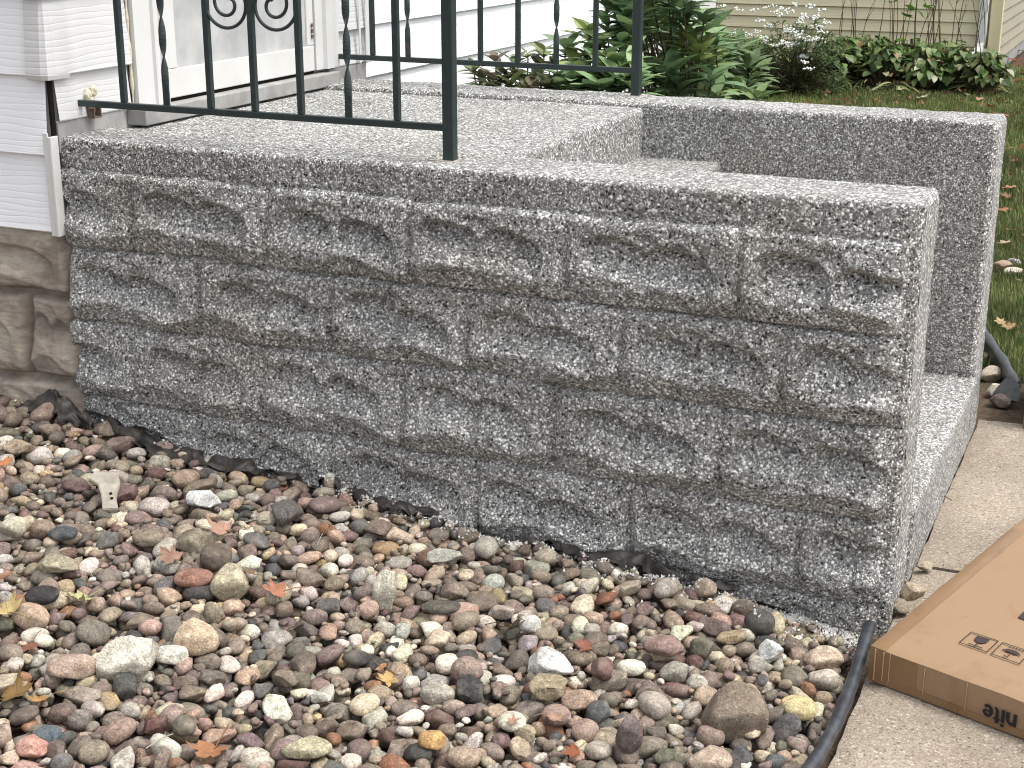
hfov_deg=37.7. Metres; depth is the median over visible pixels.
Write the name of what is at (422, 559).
pebble
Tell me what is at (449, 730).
pebble
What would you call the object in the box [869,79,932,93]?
day lily
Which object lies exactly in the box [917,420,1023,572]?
sidewalk
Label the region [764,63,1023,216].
lawn
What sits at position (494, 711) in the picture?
pebble
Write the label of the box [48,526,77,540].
rock
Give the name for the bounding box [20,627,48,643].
pebble
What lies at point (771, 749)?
pebble
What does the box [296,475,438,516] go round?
landscape fabric
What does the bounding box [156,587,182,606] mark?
pebble
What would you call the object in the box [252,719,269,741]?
pebble
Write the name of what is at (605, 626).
pebble
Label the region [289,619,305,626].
fallen leaf
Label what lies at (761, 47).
hosta plant
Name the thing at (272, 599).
pebble
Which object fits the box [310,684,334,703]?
pebble
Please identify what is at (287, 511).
pebble
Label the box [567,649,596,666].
pebble
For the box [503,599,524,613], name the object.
pebble
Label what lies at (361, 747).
pebble
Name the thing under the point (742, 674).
pebble
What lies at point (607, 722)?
pebble
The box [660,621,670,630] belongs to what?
pebble
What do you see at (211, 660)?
pebble
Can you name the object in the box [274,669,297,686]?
pebble
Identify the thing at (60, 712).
pebble
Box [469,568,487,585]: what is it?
pebble
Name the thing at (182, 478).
pebble
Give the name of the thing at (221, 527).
fallen leaf
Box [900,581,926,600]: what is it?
rubble stone
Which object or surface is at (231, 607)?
pebble
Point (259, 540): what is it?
pebble
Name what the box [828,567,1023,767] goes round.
sidewalk
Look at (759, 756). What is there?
pebble
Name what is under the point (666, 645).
rock
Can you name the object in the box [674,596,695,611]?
pebble
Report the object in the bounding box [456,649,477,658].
pebble
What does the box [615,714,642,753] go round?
rock
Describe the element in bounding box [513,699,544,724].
pebble
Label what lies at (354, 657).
pebble
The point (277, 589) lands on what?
fallen leaf
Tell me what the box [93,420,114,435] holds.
pebble
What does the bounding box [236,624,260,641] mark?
pebble
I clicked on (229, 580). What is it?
rock
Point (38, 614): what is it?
pebble
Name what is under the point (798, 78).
flowering plant
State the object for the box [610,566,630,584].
pebble
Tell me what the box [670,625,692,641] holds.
pebble
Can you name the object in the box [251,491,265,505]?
pebble
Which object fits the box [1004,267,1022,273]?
rubble stone
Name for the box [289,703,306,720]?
pebble
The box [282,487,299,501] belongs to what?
pebble
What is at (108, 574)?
pebble
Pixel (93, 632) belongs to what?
pebble
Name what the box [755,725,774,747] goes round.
pebble
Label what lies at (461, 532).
pebble
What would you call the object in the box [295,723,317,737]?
pebble
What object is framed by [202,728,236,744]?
pebble
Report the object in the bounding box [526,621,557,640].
pebble
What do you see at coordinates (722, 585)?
landscape fabric
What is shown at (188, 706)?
pebble
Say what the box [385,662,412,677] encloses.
pebble
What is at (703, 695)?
pebble
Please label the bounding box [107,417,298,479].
landscape fabric
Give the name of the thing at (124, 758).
pebble
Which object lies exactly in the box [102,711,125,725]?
pebble
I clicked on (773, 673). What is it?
pebble
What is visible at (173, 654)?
rock
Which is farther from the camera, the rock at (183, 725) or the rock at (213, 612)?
the rock at (213, 612)
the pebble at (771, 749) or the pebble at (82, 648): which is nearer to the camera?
the pebble at (771, 749)
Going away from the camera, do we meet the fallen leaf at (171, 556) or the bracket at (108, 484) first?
the fallen leaf at (171, 556)
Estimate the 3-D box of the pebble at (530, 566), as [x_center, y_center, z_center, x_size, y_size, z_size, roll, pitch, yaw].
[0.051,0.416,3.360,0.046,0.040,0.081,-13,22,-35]
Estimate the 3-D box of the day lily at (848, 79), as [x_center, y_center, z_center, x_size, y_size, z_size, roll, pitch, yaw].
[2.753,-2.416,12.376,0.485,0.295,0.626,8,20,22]
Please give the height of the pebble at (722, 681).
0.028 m
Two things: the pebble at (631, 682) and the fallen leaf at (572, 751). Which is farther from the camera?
the pebble at (631, 682)
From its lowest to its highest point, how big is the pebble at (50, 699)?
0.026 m
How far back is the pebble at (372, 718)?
2.73 m
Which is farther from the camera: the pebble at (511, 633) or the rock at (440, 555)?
the rock at (440, 555)
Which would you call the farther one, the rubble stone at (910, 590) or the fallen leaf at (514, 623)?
the rubble stone at (910, 590)
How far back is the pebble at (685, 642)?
3.02 m
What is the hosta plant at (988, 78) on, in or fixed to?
on the ground at (990, 411)
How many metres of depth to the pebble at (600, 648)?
2.99 m
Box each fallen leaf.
[0,456,12,468]
[0,590,30,617]
[0,666,34,700]
[22,630,40,652]
[23,691,66,701]
[65,590,103,600]
[157,543,193,564]
[186,723,229,757]
[205,514,249,534]
[242,568,256,574]
[261,576,309,597]
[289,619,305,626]
[369,661,387,670]
[376,663,407,686]
[485,618,522,626]
[498,713,520,727]
[533,711,567,720]
[561,739,592,756]
[574,637,606,651]
[994,316,1005,323]
[1000,192,1010,197]
[1001,322,1015,329]
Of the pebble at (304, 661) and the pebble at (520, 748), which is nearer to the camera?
the pebble at (520, 748)
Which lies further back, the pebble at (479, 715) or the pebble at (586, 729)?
the pebble at (479, 715)
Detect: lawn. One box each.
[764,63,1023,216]
[982,210,1023,413]
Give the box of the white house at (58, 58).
[0,0,715,415]
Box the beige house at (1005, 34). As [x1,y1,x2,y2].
[716,0,1023,65]
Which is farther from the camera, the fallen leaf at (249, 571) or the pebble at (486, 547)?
the pebble at (486, 547)
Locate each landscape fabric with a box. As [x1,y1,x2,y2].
[15,389,93,429]
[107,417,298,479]
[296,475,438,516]
[521,534,680,577]
[687,573,739,591]
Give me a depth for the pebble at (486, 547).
3.38 m
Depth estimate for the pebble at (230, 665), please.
2.85 m
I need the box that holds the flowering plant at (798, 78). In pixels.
[717,2,861,95]
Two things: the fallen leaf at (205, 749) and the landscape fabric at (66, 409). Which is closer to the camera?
the fallen leaf at (205, 749)
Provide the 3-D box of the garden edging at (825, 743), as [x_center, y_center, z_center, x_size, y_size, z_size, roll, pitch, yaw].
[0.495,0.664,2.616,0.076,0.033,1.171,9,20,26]
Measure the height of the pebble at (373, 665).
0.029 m
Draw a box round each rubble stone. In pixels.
[893,598,909,613]
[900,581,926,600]
[916,561,933,570]
[980,365,1001,381]
[983,352,988,361]
[986,383,999,396]
[989,393,1010,407]
[993,260,1012,269]
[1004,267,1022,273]
[1007,258,1020,264]
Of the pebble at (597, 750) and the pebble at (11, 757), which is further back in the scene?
the pebble at (597, 750)
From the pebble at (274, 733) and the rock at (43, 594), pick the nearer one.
the pebble at (274, 733)
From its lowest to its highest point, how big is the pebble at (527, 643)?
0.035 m
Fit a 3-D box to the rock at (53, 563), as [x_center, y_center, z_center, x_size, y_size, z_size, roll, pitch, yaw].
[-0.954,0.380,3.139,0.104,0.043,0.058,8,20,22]
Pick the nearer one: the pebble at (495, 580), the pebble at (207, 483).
the pebble at (495, 580)
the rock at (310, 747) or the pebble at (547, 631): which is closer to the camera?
the rock at (310, 747)
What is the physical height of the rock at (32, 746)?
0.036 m
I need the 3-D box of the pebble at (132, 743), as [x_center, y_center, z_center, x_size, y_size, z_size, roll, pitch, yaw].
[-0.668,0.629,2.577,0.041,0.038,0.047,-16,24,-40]
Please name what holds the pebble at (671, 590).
on the pebble bed at (34, 494)
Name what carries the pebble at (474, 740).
on the pebble bed at (34, 494)
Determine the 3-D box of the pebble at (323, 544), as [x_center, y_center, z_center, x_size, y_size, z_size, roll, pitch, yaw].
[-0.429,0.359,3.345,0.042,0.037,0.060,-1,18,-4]
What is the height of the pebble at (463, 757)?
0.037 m
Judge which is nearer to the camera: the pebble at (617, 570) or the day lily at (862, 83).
the pebble at (617, 570)
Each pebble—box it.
[0,532,17,541]
[0,644,23,660]
[0,673,21,696]
[0,749,19,764]
[2,439,36,454]
[2,699,21,718]
[3,472,20,487]
[8,705,38,725]
[11,602,49,629]
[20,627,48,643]
[24,446,53,464]
[28,724,45,733]
[29,402,54,421]
[29,519,55,540]
[30,688,53,702]
[38,577,59,588]
[44,739,65,757]
[47,703,76,722]
[49,753,73,767]
[56,523,80,531]
[58,579,74,591]
[62,477,91,493]
[63,686,100,705]
[66,709,92,731]
[67,735,91,759]
[69,643,90,655]
[76,620,110,645]
[77,739,109,764]
[80,700,104,717]
[90,681,112,692]
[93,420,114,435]
[95,532,119,549]
[95,568,127,588]
[98,691,120,710]
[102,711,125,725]
[102,717,136,745]
[105,436,134,453]
[110,746,134,767]
[112,672,136,700]
[114,739,137,754]
[117,484,138,504]
[125,510,152,525]
[125,595,144,612]
[126,613,151,629]
[134,748,153,767]
[138,497,170,517]
[139,711,157,722]
[149,485,177,500]
[149,733,181,757]
[150,700,159,711]
[152,537,176,557]
[152,746,171,767]
[153,576,176,595]
[154,555,178,574]
[155,703,182,715]
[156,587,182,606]
[158,704,183,731]
[159,615,181,641]
[163,602,184,615]
[171,469,199,487]
[172,523,194,539]
[172,675,199,691]
[177,531,189,540]
[178,684,206,700]
[180,743,197,759]
[181,610,199,621]
[181,702,205,719]
[182,477,217,494]
[183,668,205,681]
[192,750,214,764]
[193,652,221,669]
[195,470,208,479]
[198,669,225,686]
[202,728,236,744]
[208,530,228,542]
[213,749,238,767]
[214,628,229,648]
[219,655,240,673]
[221,599,243,616]
[221,617,247,631]
[226,632,249,646]
[234,668,260,685]
[236,555,261,569]
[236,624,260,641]
[236,732,264,747]
[237,543,257,560]
[238,747,274,767]
[243,532,269,548]
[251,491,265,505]
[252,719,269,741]
[253,682,273,699]
[255,660,276,679]
[261,629,292,648]
[262,694,292,725]
[264,723,283,752]
[265,586,289,605]
[269,739,294,760]
[270,499,304,526]
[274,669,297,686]
[278,554,298,566]
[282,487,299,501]
[282,720,302,734]
[282,735,302,740]
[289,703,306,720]
[290,650,316,674]
[292,671,310,688]
[293,620,318,637]
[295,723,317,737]
[296,567,324,587]
[302,609,327,625]
[305,646,321,660]
[309,496,340,513]
[309,677,329,690]
[310,536,329,552]
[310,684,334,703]
[315,717,339,738]
[316,598,339,615]
[316,644,344,665]
[323,576,344,591]
[324,704,351,723]
[334,720,368,741]
[339,597,357,612]
[340,667,359,684]
[343,649,369,665]
[347,738,370,761]
[349,693,379,715]
[361,706,387,733]
[362,654,388,672]
[363,521,392,536]
[363,749,386,764]
[367,685,391,698]
[371,541,400,560]
[375,725,405,748]
[385,527,413,545]
[385,556,411,568]
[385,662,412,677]
[387,738,407,757]
[390,643,412,661]
[391,700,418,716]
[396,709,424,726]
[403,738,417,757]
[404,742,432,761]
[417,549,434,567]
[420,621,442,637]
[420,674,451,687]
[420,682,454,704]
[424,629,450,649]
[424,709,454,729]
[432,736,449,756]
[435,653,457,674]
[437,723,456,741]
[440,580,469,599]
[447,746,480,767]
[449,602,479,621]
[451,610,480,631]
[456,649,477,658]
[456,674,482,703]
[457,526,481,544]
[458,726,481,737]
[460,647,485,659]
[462,732,482,748]
[465,591,497,611]
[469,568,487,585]
[471,703,487,720]
[475,536,497,558]
[475,614,495,628]
[479,637,501,656]
[479,742,504,760]
[480,670,491,684]
[482,573,504,587]
[482,703,507,718]
[482,720,502,733]
[483,685,498,702]
[488,604,514,619]
[490,674,515,685]
[499,685,519,705]
[500,625,520,639]
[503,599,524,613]
[504,649,528,670]
[509,736,530,760]
[510,586,534,604]
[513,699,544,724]
[518,635,537,651]
[522,559,549,576]
[522,751,548,766]
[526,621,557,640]
[530,647,539,655]
[530,738,543,752]
[531,554,561,567]
[535,548,556,564]
[560,689,597,710]
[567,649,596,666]
[569,594,593,615]
[571,718,598,742]
[579,566,601,586]
[584,740,611,759]
[585,632,609,657]
[586,700,610,724]
[590,689,604,696]
[593,726,616,750]
[595,592,616,605]
[598,718,617,729]
[600,620,611,633]
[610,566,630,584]
[613,717,624,727]
[617,659,645,676]
[619,580,640,596]
[620,678,645,695]
[635,679,666,699]
[638,691,671,719]
[638,736,667,758]
[640,635,656,652]
[643,726,666,738]
[652,748,689,767]
[653,577,680,598]
[659,661,688,683]
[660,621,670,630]
[664,683,693,697]
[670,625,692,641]
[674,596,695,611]
[681,636,698,650]
[689,637,714,658]
[693,685,714,706]
[694,579,716,598]
[696,725,724,746]
[697,615,731,636]
[699,671,718,688]
[713,671,726,689]
[715,630,745,644]
[729,611,745,629]
[730,744,753,763]
[732,598,759,615]
[734,670,750,681]
[753,750,770,763]
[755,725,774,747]
[765,741,790,753]
[766,671,780,688]
[768,705,784,724]
[771,713,801,742]
[781,665,805,689]
[808,669,840,689]
[808,702,823,721]
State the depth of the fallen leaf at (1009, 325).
5.31 m
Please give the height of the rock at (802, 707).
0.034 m
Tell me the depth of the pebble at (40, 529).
3.30 m
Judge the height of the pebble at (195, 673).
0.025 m
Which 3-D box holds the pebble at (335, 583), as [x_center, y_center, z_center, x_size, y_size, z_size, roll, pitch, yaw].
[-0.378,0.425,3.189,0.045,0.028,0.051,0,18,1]
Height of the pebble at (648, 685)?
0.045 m
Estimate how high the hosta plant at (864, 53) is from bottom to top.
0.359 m
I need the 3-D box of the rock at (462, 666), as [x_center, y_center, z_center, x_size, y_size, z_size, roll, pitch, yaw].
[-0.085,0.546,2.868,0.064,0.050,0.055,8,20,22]
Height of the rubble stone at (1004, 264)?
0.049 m
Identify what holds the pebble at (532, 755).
on the pebble bed at (34, 494)
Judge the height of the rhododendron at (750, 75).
0.987 m
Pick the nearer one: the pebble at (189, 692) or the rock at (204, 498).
the pebble at (189, 692)
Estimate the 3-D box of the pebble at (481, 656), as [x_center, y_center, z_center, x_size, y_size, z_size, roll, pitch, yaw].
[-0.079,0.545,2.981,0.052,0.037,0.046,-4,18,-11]
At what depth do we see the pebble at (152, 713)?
2.68 m
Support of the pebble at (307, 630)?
on the pebble bed at (34, 494)
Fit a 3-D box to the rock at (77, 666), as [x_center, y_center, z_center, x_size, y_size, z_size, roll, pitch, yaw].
[-0.811,0.521,2.764,0.085,0.049,0.079,8,20,22]
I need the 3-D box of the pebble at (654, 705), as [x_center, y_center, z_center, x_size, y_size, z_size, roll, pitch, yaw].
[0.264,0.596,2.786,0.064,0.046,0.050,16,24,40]
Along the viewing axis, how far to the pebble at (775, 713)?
2.78 m
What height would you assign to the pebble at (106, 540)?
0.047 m
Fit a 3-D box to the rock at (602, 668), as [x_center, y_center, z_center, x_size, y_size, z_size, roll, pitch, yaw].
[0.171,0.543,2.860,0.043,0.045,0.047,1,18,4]
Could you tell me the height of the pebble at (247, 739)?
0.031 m
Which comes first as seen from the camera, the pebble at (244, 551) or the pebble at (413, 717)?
the pebble at (413, 717)
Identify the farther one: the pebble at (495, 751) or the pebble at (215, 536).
the pebble at (215, 536)
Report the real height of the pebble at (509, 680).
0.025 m
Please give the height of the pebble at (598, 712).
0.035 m
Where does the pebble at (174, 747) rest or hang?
on the pebble bed at (34, 494)
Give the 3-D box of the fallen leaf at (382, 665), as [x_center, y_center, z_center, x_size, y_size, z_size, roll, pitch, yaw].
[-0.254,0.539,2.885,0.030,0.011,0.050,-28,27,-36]
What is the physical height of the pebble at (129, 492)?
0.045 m
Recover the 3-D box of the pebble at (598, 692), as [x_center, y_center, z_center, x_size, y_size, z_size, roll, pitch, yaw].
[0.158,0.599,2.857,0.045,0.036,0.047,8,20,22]
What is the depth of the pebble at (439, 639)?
3.00 m
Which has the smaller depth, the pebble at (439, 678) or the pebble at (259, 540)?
the pebble at (439, 678)
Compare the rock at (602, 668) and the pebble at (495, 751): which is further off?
the rock at (602, 668)
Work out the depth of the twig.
2.56 m
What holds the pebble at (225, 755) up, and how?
on the pebble bed at (34, 494)
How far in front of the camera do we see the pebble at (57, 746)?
2.53 m
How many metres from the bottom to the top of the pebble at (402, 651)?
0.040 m
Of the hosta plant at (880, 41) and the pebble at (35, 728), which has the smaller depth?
the pebble at (35, 728)
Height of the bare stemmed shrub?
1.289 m
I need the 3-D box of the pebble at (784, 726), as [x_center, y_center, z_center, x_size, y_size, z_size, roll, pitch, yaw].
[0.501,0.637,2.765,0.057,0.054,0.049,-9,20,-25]
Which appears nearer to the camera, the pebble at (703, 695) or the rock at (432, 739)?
the rock at (432, 739)
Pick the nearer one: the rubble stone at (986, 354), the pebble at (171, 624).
the pebble at (171, 624)
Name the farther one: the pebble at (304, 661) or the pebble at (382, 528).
the pebble at (382, 528)
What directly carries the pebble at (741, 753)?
on the pebble bed at (34, 494)
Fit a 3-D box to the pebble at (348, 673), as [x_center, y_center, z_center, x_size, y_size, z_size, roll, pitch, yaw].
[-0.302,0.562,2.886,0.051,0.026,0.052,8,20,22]
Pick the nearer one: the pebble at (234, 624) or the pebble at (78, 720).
the pebble at (78, 720)
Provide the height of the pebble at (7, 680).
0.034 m
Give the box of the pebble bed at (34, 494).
[0,396,853,767]
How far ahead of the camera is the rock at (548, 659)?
2.88 m
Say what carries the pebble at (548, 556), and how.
on the pebble bed at (34, 494)
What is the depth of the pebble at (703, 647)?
2.98 m
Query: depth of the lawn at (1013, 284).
5.81 m
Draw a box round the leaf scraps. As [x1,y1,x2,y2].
[794,83,1023,282]
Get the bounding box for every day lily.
[832,77,891,89]
[840,74,869,87]
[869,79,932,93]
[931,80,972,89]
[945,81,1007,93]
[973,80,1023,90]
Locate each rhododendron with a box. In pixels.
[458,42,573,89]
[532,0,664,95]
[591,0,746,98]
[691,29,783,101]
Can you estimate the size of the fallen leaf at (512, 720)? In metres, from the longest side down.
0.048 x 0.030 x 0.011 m
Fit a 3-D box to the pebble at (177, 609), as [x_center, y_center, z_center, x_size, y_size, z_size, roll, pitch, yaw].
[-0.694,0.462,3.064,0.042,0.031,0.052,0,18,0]
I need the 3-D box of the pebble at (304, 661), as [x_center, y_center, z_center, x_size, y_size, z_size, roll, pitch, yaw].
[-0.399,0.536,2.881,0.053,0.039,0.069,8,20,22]
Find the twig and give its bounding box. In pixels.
[146,733,172,748]
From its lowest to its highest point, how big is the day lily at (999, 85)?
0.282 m
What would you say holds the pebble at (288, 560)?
on the pebble bed at (34, 494)
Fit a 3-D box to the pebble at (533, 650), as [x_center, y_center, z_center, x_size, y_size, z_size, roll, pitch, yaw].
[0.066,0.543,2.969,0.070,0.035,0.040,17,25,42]
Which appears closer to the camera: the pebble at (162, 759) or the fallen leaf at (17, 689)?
the pebble at (162, 759)
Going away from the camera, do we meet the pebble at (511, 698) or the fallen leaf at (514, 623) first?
the pebble at (511, 698)
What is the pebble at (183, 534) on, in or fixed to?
on the pebble bed at (34, 494)
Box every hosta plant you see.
[742,34,794,75]
[803,40,865,85]
[829,35,868,76]
[837,41,874,81]
[850,42,910,84]
[857,33,891,51]
[880,37,931,79]
[892,43,953,87]
[928,38,974,81]
[935,43,982,90]
[961,48,1015,94]
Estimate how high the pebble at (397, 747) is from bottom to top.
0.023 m
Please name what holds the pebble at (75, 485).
on the pebble bed at (34, 494)
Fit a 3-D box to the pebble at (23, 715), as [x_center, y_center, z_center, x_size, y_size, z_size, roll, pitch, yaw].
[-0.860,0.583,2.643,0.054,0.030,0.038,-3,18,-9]
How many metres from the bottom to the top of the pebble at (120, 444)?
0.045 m
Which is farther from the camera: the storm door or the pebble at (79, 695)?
the storm door
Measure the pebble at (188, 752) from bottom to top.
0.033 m
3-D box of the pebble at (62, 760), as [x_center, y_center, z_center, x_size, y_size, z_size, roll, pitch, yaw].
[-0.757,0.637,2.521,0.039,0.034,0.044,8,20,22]
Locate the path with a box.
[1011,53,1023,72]
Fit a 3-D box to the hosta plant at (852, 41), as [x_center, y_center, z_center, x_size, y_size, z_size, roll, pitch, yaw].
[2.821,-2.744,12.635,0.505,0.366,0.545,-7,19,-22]
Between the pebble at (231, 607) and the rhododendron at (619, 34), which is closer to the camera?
the pebble at (231, 607)
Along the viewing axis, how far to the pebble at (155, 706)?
2.73 m
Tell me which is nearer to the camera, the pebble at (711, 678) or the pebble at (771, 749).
the pebble at (771, 749)
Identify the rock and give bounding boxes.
[0,515,26,536]
[15,734,48,757]
[24,585,59,604]
[34,725,61,741]
[35,553,79,572]
[46,653,95,679]
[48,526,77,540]
[95,635,159,684]
[132,528,163,546]
[143,717,167,735]
[156,645,188,664]
[171,714,196,736]
[172,617,219,656]
[174,568,213,586]
[176,528,212,554]
[186,490,221,507]
[200,543,231,570]
[204,602,223,624]
[209,562,248,601]
[280,735,331,758]
[372,569,396,613]
[418,730,445,749]
[420,600,460,613]
[426,548,463,562]
[450,656,483,680]
[498,711,525,731]
[518,615,540,632]
[528,646,573,675]
[528,673,567,700]
[541,704,570,725]
[591,657,612,680]
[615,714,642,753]
[644,635,680,656]
[685,745,732,767]
[701,680,768,743]
[744,609,774,635]
[758,639,783,660]
[781,695,816,720]
[804,645,843,669]
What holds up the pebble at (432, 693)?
on the pebble bed at (34, 494)
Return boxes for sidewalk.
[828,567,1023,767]
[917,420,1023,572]
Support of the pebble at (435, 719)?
on the pebble bed at (34, 494)
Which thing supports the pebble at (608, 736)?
on the pebble bed at (34, 494)
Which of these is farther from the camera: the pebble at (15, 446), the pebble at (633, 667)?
the pebble at (15, 446)
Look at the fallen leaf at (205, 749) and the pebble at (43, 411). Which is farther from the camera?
the pebble at (43, 411)
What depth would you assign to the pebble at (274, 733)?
2.66 m
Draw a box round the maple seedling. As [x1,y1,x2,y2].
[889,0,935,55]
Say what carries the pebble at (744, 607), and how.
on the pebble bed at (34, 494)
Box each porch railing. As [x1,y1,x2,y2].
[77,0,461,162]
[338,0,643,96]
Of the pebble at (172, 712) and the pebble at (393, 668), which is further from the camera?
the pebble at (393, 668)
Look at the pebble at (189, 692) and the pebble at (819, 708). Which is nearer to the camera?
the pebble at (189, 692)
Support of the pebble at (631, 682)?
on the ground at (990, 411)
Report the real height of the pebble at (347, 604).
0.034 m
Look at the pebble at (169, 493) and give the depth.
3.55 m
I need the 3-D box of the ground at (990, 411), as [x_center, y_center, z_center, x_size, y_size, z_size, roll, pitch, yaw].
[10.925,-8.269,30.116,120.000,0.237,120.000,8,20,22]
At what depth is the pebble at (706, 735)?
2.70 m
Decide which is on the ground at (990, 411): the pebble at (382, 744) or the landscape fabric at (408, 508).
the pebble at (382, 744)
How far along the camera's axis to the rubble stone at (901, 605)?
3.24 m
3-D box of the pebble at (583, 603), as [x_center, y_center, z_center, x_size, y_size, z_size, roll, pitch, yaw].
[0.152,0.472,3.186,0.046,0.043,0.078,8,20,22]
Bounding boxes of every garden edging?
[800,620,875,767]
[984,328,1020,401]
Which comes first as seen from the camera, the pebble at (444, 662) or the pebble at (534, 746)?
the pebble at (534, 746)
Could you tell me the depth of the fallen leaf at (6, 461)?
3.57 m
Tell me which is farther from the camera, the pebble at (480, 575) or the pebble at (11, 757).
the pebble at (480, 575)
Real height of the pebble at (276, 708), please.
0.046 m
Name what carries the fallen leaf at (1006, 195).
on the lawn at (1015, 96)
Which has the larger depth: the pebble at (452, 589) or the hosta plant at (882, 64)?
the hosta plant at (882, 64)
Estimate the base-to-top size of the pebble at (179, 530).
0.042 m
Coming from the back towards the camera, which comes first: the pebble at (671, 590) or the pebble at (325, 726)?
the pebble at (671, 590)
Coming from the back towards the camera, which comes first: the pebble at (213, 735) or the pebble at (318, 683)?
the pebble at (318, 683)
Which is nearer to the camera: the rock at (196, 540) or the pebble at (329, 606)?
the pebble at (329, 606)
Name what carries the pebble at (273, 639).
on the pebble bed at (34, 494)
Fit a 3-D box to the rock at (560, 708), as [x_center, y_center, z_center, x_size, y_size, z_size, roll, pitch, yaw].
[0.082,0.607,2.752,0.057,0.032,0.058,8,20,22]
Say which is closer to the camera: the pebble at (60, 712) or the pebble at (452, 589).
the pebble at (60, 712)
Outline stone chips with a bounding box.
[101,419,859,672]
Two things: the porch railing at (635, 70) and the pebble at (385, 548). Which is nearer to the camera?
the pebble at (385, 548)
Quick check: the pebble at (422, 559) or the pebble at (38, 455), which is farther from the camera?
the pebble at (38, 455)
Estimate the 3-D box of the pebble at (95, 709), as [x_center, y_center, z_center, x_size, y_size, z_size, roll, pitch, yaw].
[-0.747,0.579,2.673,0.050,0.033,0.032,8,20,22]
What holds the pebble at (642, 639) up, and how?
on the pebble bed at (34, 494)
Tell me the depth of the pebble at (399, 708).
2.76 m
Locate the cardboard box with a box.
[868,518,1023,738]
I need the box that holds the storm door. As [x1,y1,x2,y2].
[164,0,314,97]
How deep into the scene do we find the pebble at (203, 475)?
3.65 m
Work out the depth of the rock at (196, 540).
3.26 m
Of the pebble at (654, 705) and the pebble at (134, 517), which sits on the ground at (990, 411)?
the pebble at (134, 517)
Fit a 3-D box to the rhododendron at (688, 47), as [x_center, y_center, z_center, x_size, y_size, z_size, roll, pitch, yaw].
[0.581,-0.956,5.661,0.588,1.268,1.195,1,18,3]
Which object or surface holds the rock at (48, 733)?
on the pebble bed at (34, 494)
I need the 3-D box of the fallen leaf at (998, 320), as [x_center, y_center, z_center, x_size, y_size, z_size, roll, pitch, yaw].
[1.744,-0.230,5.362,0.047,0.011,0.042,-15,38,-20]
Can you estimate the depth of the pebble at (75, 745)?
2.57 m
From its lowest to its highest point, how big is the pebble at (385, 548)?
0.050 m
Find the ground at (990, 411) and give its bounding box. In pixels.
[0,51,1023,767]
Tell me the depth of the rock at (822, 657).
2.99 m
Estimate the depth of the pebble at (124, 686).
2.72 m
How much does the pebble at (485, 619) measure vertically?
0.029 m
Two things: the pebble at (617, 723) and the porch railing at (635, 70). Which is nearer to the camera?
the pebble at (617, 723)
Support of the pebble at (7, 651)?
on the pebble bed at (34, 494)
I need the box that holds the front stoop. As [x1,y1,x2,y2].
[60,78,1006,635]
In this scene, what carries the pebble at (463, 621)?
on the pebble bed at (34, 494)
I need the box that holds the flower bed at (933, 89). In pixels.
[765,63,963,94]
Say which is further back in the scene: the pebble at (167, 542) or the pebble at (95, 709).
the pebble at (167, 542)
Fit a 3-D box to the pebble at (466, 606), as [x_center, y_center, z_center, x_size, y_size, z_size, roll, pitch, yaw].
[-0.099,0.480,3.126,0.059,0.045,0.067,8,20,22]
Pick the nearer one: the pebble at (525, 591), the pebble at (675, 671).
the pebble at (675, 671)
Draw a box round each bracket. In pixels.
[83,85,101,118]
[89,471,120,511]
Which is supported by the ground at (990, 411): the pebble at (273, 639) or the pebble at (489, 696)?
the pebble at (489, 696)
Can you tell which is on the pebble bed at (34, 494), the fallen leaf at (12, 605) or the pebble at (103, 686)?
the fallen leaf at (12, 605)
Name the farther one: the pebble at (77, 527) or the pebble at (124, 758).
the pebble at (77, 527)
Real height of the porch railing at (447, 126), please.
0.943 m
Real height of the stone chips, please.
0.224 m
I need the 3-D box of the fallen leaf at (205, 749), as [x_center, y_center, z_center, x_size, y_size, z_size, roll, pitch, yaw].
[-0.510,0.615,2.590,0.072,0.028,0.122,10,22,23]
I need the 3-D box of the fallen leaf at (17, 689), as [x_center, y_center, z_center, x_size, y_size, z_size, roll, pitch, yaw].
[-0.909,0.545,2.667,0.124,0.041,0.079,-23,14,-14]
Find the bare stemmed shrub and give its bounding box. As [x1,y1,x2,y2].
[839,0,990,56]
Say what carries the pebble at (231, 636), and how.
on the ground at (990, 411)
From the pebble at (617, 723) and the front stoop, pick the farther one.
the front stoop
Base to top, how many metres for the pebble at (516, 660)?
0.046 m
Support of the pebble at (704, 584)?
on the pebble bed at (34, 494)
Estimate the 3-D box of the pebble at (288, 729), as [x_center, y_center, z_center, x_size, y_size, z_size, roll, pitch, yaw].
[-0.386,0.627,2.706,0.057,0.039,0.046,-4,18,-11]
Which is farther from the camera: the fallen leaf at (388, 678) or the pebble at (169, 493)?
the pebble at (169, 493)
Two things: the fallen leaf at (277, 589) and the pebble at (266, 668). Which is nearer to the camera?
the pebble at (266, 668)
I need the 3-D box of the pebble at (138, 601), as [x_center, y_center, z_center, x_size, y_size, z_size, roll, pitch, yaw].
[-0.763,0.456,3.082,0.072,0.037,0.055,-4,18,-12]
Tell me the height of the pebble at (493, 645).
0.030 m

